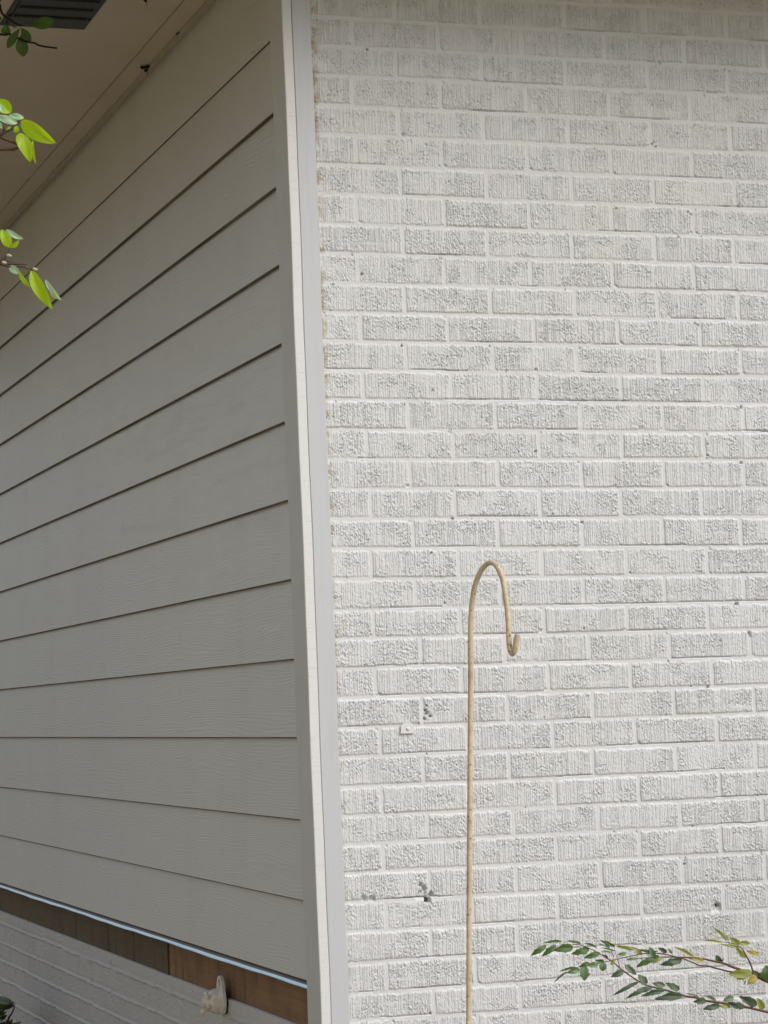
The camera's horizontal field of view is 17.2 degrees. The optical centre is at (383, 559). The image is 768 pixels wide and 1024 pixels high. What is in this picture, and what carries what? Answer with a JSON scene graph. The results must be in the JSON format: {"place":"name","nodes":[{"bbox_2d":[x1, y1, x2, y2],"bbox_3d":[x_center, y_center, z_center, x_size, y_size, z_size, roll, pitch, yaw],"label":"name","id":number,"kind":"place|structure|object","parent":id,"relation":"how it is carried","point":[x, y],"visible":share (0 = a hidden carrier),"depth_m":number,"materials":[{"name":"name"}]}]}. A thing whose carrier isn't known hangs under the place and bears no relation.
{"place":"outdoors","nodes":[
{"label":"outdoors","id":0,"kind":"place"},
{"bbox_2d":[0,0,767,1023],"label":"house","id":1,"kind":"structure","parent":0,"point":[352,350],"depth_m":6.05,"materials":[{"name":"paint"}]},
{"bbox_2d":[140,64,149,74],"bbox_3d":[-0.665,-1.364,7.086,0.027,0.028,0.049,-1,-3,-18],"label":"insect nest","id":2,"kind":"object","parent":1,"relation":"attached to","point":[145,67],"visible":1,"depth_m":7.07,"materials":[{"name":"black"}]},
{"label":"ground","id":3,"kind":"structure","parent":0,"visible":0},
{"bbox_2d":[0,996,21,1023],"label":"shrub","id":4,"kind":"object","parent":3,"relation":"on","point":[6,1003],"visible":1,"depth_m":8.72,"materials":[{"name":"green plant"}]},
{"bbox_2d":[0,0,60,308],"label":"tree","id":5,"kind":"object","parent":3,"relation":"on","point":[32,130],"visible":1,"depth_m":2.94,"materials":[{"name":"green plant"}]},
{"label":"soil bed","id":6,"kind":"structure","parent":0,"visible":0},
{"bbox_2d":[466,560,519,1023],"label":"shepherd hook","id":7,"kind":"object","parent":6,"relation":"on","point":[513,650],"visible":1,"depth_m":5.36,"materials":[{"name":"beige paint"}]},
{"bbox_2d":[531,927,767,1012],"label":"sapling","id":8,"kind":"object","parent":6,"relation":"on","point":[741,974],"visible":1,"depth_m":5.38,"materials":[{"name":"green plant"}]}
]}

